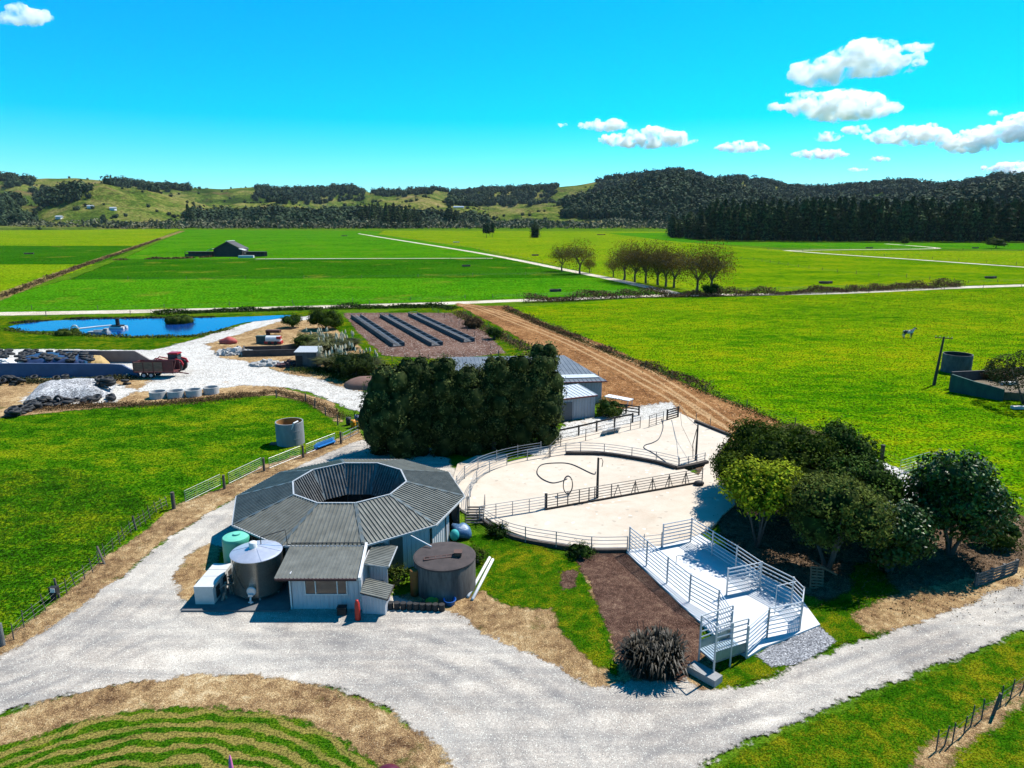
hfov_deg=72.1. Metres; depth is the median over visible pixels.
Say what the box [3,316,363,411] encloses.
gravel yard
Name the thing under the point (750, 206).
conifer
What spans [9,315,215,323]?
pond reeds
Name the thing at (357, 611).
gas cylinder
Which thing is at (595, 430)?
pipe railing
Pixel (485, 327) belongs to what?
rank growth
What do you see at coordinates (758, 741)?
ground
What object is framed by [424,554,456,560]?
ladder
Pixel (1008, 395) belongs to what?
bunker fill
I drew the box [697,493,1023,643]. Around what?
undergrowth
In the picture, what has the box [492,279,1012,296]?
wire fence
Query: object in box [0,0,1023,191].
sky
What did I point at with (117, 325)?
pond pump
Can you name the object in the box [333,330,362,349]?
pampas grass
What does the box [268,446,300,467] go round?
farm gate
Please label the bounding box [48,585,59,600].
fence energiser
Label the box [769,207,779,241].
conifer
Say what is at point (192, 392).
concrete ring
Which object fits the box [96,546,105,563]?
brace post
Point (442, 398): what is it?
hedge tree
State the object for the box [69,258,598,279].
paddock
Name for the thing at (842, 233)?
conifer
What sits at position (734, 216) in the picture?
conifer
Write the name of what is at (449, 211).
conifer
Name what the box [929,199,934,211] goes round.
conifer
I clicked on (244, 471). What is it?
farm gate
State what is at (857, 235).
conifer
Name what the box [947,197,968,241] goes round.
conifer
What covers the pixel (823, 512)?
tree
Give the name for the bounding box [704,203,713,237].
conifer
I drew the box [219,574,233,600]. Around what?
pump set
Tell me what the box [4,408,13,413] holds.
tyre
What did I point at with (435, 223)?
scrub belt
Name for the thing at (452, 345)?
feed pad
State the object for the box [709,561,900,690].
grass verge
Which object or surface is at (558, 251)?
avenue tree
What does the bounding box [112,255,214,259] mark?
weeds
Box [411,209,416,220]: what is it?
conifer
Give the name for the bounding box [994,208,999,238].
conifer
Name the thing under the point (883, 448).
strainer post
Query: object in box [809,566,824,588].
pallet
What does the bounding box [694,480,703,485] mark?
wheel
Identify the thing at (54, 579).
wire fence
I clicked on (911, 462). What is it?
farm gate
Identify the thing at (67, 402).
tyre
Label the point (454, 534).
float ball
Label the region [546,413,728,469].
concrete yard
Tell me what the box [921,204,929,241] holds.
conifer
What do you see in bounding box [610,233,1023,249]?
paddock
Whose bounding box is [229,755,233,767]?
marker cone
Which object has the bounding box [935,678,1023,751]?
wire fence
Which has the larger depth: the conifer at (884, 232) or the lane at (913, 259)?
the conifer at (884, 232)
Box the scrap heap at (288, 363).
[275,359,295,367]
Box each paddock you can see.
[0,229,180,233]
[0,234,165,245]
[0,246,141,263]
[0,264,94,292]
[0,278,657,311]
[0,397,341,637]
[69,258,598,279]
[124,230,499,258]
[379,230,794,292]
[513,287,1023,507]
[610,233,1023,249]
[680,243,1023,291]
[803,251,1023,265]
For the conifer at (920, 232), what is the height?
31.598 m
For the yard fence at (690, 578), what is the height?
2.100 m
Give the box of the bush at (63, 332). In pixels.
[52,325,81,336]
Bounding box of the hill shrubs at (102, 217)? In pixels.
[3,176,1003,229]
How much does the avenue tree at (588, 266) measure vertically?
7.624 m
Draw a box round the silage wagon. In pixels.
[132,360,188,377]
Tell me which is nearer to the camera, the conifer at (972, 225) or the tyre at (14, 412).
the tyre at (14, 412)
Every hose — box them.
[536,462,595,482]
[643,420,665,461]
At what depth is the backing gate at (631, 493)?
63.74 m
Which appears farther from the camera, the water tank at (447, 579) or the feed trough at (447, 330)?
the feed trough at (447, 330)
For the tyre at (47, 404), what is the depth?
94.52 m
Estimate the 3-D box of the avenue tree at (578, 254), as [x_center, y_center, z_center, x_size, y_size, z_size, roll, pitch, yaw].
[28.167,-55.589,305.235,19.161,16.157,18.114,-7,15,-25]
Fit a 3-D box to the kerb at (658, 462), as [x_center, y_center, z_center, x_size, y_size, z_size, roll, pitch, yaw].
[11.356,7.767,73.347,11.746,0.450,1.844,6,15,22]
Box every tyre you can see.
[0,377,6,383]
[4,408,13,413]
[4,414,14,416]
[9,411,20,413]
[24,403,33,407]
[29,374,37,378]
[42,402,52,405]
[49,398,59,402]
[53,395,62,402]
[62,400,71,403]
[95,382,103,386]
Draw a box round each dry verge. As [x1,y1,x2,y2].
[0,430,364,659]
[399,574,719,690]
[851,566,1023,633]
[909,681,1023,767]
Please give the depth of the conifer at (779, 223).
679.84 m
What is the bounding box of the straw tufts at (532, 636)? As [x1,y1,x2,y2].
[452,602,608,682]
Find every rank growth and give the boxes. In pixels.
[0,238,160,297]
[448,310,561,355]
[501,305,718,388]
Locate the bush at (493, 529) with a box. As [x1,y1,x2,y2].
[484,520,510,539]
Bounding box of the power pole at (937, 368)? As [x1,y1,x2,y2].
[932,337,952,384]
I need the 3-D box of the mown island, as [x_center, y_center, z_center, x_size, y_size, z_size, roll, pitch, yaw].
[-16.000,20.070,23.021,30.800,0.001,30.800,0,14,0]
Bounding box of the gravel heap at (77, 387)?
[25,378,115,400]
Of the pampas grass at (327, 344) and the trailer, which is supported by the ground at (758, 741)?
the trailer
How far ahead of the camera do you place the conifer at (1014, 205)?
661.44 m
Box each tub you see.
[426,597,437,602]
[443,597,455,605]
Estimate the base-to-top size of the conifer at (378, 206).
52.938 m
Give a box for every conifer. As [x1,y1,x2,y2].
[183,204,192,227]
[185,208,196,227]
[356,209,366,227]
[362,205,369,220]
[367,203,377,227]
[369,206,379,221]
[375,202,382,217]
[381,203,390,227]
[381,207,389,227]
[388,203,398,227]
[396,207,402,227]
[400,205,411,227]
[403,209,413,227]
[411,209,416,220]
[413,212,423,227]
[442,210,449,227]
[444,204,453,223]
[452,210,459,227]
[529,222,541,237]
[666,215,674,235]
[667,217,677,237]
[676,220,684,237]
[682,212,694,237]
[688,218,699,238]
[692,214,706,239]
[702,216,714,239]
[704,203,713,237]
[708,202,719,239]
[712,203,729,239]
[722,207,734,240]
[727,210,737,240]
[730,197,734,209]
[732,203,740,217]
[733,200,749,240]
[746,202,752,211]
[746,205,758,240]
[746,209,751,240]
[756,202,767,240]
[756,206,775,240]
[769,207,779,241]
[774,198,788,240]
[781,211,788,240]
[783,207,794,240]
[785,210,805,241]
[794,198,798,209]
[799,198,811,241]
[806,199,822,241]
[815,202,832,241]
[816,197,823,238]
[823,197,830,206]
[824,200,840,241]
[834,196,843,241]
[835,213,852,241]
[846,196,859,241]
[854,212,865,241]
[858,200,871,241]
[866,197,877,241]
[870,199,887,241]
[881,203,887,241]
[884,205,898,241]
[894,200,915,241]
[894,210,906,241]
[907,196,920,240]
[912,209,927,241]
[918,200,930,210]
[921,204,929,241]
[923,208,938,241]
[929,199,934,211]
[933,212,947,241]
[938,200,945,211]
[940,208,952,241]
[942,202,955,241]
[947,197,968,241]
[961,205,970,241]
[963,201,982,241]
[968,198,974,204]
[975,196,989,241]
[980,204,999,241]
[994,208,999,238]
[995,203,1016,241]
[1008,199,1020,241]
[1013,202,1023,241]
[1016,209,1023,241]
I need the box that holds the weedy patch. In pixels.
[172,543,221,601]
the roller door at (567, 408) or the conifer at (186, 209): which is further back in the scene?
the conifer at (186, 209)
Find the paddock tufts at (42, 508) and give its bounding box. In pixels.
[0,467,170,634]
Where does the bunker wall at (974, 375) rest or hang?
on the paddock at (922, 431)
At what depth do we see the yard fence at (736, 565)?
49.25 m
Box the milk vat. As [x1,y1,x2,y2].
[229,540,284,603]
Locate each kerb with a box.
[477,516,626,552]
[566,451,675,469]
[676,460,708,469]
[694,420,731,437]
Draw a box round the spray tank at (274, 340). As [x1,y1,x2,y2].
[264,336,282,344]
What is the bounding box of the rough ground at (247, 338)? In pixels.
[194,320,362,390]
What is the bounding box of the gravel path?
[877,460,916,502]
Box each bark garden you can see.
[558,570,577,589]
[576,553,702,683]
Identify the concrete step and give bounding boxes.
[1010,405,1023,408]
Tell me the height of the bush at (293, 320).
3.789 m
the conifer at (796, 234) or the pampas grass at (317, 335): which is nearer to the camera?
the pampas grass at (317, 335)
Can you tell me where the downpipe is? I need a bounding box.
[411,535,431,546]
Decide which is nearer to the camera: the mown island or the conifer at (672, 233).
the mown island
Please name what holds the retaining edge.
on the ground at (758, 741)
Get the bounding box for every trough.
[238,255,253,257]
[313,437,335,449]
[351,314,404,346]
[380,313,442,345]
[408,312,474,342]
[550,289,560,291]
[819,281,832,283]
[984,276,996,278]
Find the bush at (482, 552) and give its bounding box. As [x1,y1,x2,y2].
[471,544,489,562]
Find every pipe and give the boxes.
[260,530,363,544]
[466,556,490,597]
[471,558,493,600]
[774,581,796,613]
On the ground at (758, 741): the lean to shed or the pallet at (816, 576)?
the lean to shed
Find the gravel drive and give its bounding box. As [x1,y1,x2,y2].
[0,440,1023,767]
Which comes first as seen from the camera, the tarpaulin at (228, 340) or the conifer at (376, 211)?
the tarpaulin at (228, 340)
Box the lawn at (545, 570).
[469,534,618,676]
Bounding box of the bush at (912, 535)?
[852,498,939,573]
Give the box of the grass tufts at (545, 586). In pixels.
[474,538,610,664]
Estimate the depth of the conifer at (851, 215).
665.76 m
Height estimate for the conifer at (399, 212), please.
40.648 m
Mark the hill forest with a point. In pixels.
(659, 194)
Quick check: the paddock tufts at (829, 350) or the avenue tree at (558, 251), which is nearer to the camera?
the paddock tufts at (829, 350)
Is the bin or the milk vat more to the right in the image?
the bin
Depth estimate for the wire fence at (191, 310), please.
184.19 m
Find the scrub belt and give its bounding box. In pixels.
[7,217,678,228]
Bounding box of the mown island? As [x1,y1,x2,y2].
[0,705,378,767]
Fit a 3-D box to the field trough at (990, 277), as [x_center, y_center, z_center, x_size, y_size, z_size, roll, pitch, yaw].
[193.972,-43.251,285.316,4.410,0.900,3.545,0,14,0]
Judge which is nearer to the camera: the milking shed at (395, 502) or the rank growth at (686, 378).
the milking shed at (395, 502)
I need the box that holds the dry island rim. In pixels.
[0,673,452,767]
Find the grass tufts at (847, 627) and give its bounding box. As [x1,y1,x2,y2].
[722,594,916,685]
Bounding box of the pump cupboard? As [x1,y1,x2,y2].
[360,578,394,614]
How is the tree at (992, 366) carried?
on the paddock at (922, 431)
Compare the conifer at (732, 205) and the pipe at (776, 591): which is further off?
the conifer at (732, 205)
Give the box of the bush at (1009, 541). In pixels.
[971,516,1023,554]
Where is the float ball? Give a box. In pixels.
[450,529,458,540]
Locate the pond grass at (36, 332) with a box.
[0,326,234,338]
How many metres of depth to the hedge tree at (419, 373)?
73.13 m
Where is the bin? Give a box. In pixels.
[336,605,346,615]
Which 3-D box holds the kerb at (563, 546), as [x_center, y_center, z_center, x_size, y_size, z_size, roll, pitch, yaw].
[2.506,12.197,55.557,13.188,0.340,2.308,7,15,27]
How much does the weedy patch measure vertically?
0.001 m
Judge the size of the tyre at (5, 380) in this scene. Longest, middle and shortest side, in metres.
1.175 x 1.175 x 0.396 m
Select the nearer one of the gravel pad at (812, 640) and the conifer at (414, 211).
the gravel pad at (812, 640)
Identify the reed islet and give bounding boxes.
[162,314,195,324]
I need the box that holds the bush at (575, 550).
[562,539,598,560]
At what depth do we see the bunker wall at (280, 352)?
127.76 m
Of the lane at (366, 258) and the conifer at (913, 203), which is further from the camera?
the conifer at (913, 203)
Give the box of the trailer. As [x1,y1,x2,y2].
[605,394,633,404]
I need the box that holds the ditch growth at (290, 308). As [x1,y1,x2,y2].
[145,302,458,315]
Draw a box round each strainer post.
[0,622,5,646]
[170,492,175,508]
[880,444,884,459]
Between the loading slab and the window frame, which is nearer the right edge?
the loading slab
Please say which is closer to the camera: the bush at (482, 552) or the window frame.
the window frame
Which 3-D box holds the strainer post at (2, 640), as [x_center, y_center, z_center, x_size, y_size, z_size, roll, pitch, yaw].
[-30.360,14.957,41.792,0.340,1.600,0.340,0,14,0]
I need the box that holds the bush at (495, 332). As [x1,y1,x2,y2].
[485,327,503,338]
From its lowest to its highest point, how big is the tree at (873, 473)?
7.456 m
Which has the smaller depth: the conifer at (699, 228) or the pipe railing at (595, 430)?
the pipe railing at (595, 430)
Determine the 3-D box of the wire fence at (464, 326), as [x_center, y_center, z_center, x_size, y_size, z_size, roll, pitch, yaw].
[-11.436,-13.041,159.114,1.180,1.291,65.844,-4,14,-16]
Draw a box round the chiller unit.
[193,563,232,603]
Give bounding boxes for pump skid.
[87,328,110,333]
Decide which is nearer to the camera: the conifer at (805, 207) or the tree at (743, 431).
the tree at (743, 431)
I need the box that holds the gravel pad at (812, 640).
[756,626,835,666]
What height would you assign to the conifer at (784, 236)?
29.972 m
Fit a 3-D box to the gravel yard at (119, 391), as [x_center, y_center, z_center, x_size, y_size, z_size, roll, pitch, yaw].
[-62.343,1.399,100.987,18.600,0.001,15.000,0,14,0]
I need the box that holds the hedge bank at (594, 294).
[516,278,965,302]
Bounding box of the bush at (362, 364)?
[329,348,377,377]
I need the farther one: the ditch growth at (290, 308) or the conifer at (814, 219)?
the conifer at (814, 219)
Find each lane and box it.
[0,284,1023,314]
[294,258,436,258]
[363,234,682,293]
[784,244,940,250]
[795,251,1018,266]
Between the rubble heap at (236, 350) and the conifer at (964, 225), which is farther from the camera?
the conifer at (964, 225)
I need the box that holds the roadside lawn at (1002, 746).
[718,636,1023,767]
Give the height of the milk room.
3.114 m
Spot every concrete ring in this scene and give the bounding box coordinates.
[149,389,166,399]
[167,389,184,398]
[185,387,201,397]
[203,385,218,394]
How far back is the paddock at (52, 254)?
457.92 m
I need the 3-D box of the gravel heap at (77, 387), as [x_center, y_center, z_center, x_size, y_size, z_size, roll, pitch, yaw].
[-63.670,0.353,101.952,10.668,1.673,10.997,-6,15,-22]
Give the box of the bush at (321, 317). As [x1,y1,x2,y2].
[306,306,344,329]
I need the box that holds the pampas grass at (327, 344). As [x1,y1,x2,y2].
[306,332,353,353]
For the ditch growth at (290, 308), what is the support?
on the paddock at (102, 294)
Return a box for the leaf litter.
[695,423,1023,601]
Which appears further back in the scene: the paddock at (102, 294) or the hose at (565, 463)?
the paddock at (102, 294)
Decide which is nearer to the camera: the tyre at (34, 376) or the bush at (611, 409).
the bush at (611, 409)
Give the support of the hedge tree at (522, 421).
on the ground at (758, 741)
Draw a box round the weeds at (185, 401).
[33,388,283,412]
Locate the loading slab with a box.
[626,534,819,657]
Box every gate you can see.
[184,474,220,501]
[228,458,261,482]
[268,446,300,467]
[306,433,334,453]
[480,496,545,517]
[545,468,702,509]
[630,532,661,547]
[649,411,663,425]
[662,519,691,547]
[679,452,705,465]
[725,562,761,595]
[745,609,769,658]
[899,452,929,472]
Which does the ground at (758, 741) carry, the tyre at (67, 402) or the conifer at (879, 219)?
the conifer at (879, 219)
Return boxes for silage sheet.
[0,358,16,362]
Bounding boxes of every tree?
[350,360,422,459]
[396,350,437,457]
[421,351,460,458]
[443,360,494,456]
[474,350,514,451]
[482,223,491,237]
[489,220,494,235]
[503,353,542,450]
[526,338,568,446]
[548,241,575,270]
[558,238,601,273]
[582,258,596,272]
[599,238,641,279]
[602,256,623,276]
[611,239,653,281]
[621,238,665,283]
[635,239,687,285]
[642,243,685,286]
[651,244,698,287]
[665,242,724,290]
[679,237,743,284]
[709,415,789,471]
[710,449,751,508]
[715,454,804,547]
[738,423,847,521]
[769,421,810,433]
[781,467,899,570]
[812,416,887,463]
[813,450,916,504]
[900,238,909,244]
[904,444,1022,555]
[984,349,1023,403]
[985,236,1007,247]
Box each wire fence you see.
[2,296,465,309]
[6,300,441,315]
[10,497,167,639]
[70,272,572,279]
[275,390,338,424]
[369,232,665,286]
[392,352,498,361]
[432,306,498,353]
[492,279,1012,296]
[511,308,814,432]
[720,256,954,281]
[736,285,1023,295]
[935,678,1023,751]
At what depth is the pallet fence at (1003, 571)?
49.26 m
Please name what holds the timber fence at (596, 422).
on the ground at (758, 741)
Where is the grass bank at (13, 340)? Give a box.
[0,311,312,348]
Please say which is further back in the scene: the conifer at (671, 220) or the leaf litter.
the conifer at (671, 220)
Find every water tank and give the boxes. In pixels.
[222,531,250,562]
[413,542,475,602]
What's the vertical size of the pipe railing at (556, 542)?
1.300 m
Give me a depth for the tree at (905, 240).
598.62 m
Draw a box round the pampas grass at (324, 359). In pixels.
[309,341,355,371]
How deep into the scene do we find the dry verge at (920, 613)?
46.55 m
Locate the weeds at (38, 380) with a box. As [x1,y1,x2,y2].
[2,374,139,384]
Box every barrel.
[346,417,350,425]
[350,419,355,427]
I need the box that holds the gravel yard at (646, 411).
[528,402,679,455]
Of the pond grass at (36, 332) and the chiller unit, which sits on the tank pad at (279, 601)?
the chiller unit
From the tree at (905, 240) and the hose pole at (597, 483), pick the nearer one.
the hose pole at (597, 483)
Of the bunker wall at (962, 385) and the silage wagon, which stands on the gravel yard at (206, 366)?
the silage wagon
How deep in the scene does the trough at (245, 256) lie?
420.38 m
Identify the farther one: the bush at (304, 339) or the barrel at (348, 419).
the bush at (304, 339)
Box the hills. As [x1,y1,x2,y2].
[0,178,1006,229]
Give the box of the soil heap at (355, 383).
[344,376,370,390]
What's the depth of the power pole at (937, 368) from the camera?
105.36 m
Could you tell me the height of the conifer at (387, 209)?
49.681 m
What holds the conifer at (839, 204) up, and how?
on the ground at (758, 741)
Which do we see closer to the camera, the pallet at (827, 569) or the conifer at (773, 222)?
the pallet at (827, 569)
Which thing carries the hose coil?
hanging from the backing gate at (631, 493)
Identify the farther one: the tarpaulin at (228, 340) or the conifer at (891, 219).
the conifer at (891, 219)
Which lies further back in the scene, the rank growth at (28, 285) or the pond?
the rank growth at (28, 285)
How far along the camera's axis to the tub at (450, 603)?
46.09 m
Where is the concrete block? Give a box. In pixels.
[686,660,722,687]
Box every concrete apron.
[453,454,505,518]
[698,456,734,514]
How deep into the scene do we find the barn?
434.42 m
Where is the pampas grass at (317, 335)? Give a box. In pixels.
[297,327,339,340]
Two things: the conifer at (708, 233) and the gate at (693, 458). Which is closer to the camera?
the gate at (693, 458)
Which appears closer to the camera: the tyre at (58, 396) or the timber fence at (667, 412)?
the timber fence at (667, 412)
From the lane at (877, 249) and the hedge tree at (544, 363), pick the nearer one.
the hedge tree at (544, 363)
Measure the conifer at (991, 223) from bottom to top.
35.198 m
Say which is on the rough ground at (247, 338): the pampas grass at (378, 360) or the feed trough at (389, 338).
the pampas grass at (378, 360)
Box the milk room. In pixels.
[274,542,369,609]
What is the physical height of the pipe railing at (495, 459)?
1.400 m
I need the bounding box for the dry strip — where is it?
[0,231,183,300]
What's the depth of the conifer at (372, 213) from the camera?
1364.94 m
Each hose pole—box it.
[596,457,602,497]
[679,405,698,460]
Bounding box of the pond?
[10,315,289,335]
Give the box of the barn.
[185,240,266,256]
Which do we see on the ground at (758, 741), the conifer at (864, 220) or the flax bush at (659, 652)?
the conifer at (864, 220)
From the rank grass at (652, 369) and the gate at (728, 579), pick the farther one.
the rank grass at (652, 369)
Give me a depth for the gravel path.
70.36 m
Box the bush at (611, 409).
[595,396,624,417]
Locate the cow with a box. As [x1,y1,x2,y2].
[902,327,916,337]
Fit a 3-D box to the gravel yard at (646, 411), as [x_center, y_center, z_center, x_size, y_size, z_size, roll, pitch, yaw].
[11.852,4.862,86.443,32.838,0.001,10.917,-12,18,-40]
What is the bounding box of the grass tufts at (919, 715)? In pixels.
[762,646,1022,767]
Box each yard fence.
[628,526,733,637]
[690,517,804,613]
[766,588,804,637]
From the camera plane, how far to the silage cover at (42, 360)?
113.69 m
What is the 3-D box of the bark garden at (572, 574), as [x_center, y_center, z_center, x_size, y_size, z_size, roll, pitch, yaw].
[4.004,13.737,49.444,4.200,0.001,5.400,0,14,0]
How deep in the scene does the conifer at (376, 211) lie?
1390.11 m
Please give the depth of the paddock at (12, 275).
314.58 m
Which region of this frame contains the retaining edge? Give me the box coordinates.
[388,601,444,611]
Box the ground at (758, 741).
[0,227,1023,767]
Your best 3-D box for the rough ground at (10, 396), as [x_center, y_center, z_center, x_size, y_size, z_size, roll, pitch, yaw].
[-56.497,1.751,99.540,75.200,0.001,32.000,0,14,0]
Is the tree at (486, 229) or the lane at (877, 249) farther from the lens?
the tree at (486, 229)
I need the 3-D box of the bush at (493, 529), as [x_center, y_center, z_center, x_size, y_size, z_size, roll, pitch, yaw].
[-1.149,11.705,56.136,2.360,1.503,2.167,0,14,0]
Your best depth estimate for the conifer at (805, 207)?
674.28 m
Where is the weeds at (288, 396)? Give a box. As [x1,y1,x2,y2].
[267,387,352,420]
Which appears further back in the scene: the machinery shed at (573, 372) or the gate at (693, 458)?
the machinery shed at (573, 372)
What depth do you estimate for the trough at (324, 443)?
77.74 m
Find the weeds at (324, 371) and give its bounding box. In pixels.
[278,365,368,382]
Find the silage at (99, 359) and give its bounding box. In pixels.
[88,355,109,363]
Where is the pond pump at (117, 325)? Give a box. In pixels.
[70,318,127,328]
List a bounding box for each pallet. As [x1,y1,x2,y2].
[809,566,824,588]
[811,560,837,575]
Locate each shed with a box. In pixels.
[231,459,464,573]
[294,346,321,368]
[364,543,397,582]
[446,355,607,402]
[561,384,597,421]
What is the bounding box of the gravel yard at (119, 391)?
[20,384,139,404]
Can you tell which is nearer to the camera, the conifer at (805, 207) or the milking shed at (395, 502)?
the milking shed at (395, 502)
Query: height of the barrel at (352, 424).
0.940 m
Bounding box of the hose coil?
[563,475,572,493]
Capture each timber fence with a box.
[558,413,633,439]
[617,403,639,414]
[666,406,678,419]
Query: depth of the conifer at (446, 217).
1399.64 m
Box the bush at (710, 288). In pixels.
[699,280,723,293]
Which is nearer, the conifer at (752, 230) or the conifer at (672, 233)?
the conifer at (752, 230)
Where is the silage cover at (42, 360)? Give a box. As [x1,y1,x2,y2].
[17,352,87,362]
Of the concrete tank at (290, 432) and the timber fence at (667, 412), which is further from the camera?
the timber fence at (667, 412)
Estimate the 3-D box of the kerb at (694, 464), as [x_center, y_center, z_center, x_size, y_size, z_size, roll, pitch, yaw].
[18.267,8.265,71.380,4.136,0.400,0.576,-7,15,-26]
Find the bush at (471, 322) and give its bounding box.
[461,316,483,328]
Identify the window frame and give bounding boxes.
[304,581,347,594]
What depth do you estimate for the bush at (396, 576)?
48.67 m
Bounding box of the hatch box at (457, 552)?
[454,549,462,555]
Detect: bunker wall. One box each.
[0,363,139,377]
[63,350,149,362]
[243,349,295,356]
[245,343,298,349]
[949,369,1023,388]
[949,374,1004,400]
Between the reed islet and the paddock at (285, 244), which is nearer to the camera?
the reed islet
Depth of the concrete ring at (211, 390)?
100.50 m
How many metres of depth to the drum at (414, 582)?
47.03 m
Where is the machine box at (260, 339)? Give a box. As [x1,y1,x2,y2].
[255,335,266,343]
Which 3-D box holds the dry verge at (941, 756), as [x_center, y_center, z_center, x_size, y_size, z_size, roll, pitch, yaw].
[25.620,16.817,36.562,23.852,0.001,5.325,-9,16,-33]
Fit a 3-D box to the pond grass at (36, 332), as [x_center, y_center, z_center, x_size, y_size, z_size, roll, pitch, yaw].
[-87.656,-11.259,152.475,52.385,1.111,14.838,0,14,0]
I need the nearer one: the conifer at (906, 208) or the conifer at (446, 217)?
the conifer at (906, 208)
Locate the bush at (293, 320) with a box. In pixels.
[280,312,302,327]
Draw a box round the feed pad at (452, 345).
[344,313,504,357]
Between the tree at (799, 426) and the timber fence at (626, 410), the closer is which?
the tree at (799, 426)
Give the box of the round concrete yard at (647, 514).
[472,452,723,548]
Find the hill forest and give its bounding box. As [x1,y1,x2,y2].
[0,166,1023,227]
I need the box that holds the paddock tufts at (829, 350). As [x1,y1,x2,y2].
[531,289,1023,501]
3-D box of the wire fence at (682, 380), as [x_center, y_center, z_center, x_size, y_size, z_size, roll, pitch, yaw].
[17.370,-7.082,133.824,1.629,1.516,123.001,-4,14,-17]
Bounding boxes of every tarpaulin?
[219,336,236,343]
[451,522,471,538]
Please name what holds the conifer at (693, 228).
on the paddock at (664, 236)
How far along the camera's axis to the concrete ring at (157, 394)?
98.08 m
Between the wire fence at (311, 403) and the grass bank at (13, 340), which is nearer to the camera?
the wire fence at (311, 403)
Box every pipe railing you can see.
[342,426,358,439]
[455,443,540,483]
[468,443,565,508]
[479,506,627,551]
[549,416,640,457]
[566,442,678,465]
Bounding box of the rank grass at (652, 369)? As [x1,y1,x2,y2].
[502,309,818,434]
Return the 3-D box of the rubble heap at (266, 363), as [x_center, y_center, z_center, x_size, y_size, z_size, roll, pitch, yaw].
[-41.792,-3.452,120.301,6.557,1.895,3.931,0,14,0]
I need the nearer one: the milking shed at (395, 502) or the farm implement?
the milking shed at (395, 502)
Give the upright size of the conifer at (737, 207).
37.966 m
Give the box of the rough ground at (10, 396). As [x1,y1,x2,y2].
[0,377,342,421]
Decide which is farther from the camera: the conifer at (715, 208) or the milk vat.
the conifer at (715, 208)
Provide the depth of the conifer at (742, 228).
683.58 m
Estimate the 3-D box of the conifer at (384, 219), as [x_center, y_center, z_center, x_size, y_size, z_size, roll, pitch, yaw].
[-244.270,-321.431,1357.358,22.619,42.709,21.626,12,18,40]
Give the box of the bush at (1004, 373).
[977,365,1022,380]
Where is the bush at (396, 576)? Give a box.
[388,560,409,587]
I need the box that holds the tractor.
[153,351,188,371]
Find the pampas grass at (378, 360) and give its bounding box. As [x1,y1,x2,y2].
[337,347,383,373]
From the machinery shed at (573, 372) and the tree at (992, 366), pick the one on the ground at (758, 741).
the machinery shed at (573, 372)
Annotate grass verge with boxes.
[334,307,530,366]
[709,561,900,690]
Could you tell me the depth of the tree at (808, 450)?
56.95 m
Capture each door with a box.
[296,356,302,368]
[390,536,403,569]
[561,402,571,421]
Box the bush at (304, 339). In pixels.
[290,332,317,347]
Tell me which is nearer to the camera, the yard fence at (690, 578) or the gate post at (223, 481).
the yard fence at (690, 578)
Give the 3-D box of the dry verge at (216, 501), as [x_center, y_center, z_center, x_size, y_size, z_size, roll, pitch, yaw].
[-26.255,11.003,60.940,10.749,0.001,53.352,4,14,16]
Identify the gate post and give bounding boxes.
[222,475,225,488]
[262,458,264,470]
[301,445,303,457]
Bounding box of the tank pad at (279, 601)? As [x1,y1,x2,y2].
[181,581,290,611]
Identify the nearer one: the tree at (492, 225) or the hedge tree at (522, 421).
the hedge tree at (522, 421)
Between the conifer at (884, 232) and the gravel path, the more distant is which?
the conifer at (884, 232)
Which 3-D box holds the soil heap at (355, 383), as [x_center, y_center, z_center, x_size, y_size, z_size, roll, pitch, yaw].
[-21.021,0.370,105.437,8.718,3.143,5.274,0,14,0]
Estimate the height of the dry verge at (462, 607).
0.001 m
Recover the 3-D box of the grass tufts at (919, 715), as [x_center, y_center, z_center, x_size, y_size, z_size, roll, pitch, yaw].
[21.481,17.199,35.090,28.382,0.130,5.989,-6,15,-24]
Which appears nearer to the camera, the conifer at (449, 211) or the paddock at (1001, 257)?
the paddock at (1001, 257)
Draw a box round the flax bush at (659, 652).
[612,621,698,683]
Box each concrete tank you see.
[275,417,304,446]
[940,351,973,372]
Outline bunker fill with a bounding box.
[976,377,1023,400]
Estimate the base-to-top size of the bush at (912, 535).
6.104 m
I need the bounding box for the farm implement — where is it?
[265,327,298,335]
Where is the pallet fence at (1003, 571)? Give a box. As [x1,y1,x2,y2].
[974,559,1019,586]
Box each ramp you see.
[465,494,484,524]
[698,605,749,671]
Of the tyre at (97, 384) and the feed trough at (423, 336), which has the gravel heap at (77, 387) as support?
the tyre at (97, 384)
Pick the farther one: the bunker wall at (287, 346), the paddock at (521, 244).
the paddock at (521, 244)
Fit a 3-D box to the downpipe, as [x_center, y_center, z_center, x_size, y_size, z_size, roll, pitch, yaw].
[-6.400,11.053,49.549,2.131,0.216,0.100,12,18,40]
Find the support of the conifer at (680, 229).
on the paddock at (664, 236)
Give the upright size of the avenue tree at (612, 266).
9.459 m
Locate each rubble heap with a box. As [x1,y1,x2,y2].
[214,346,249,355]
[249,359,283,366]

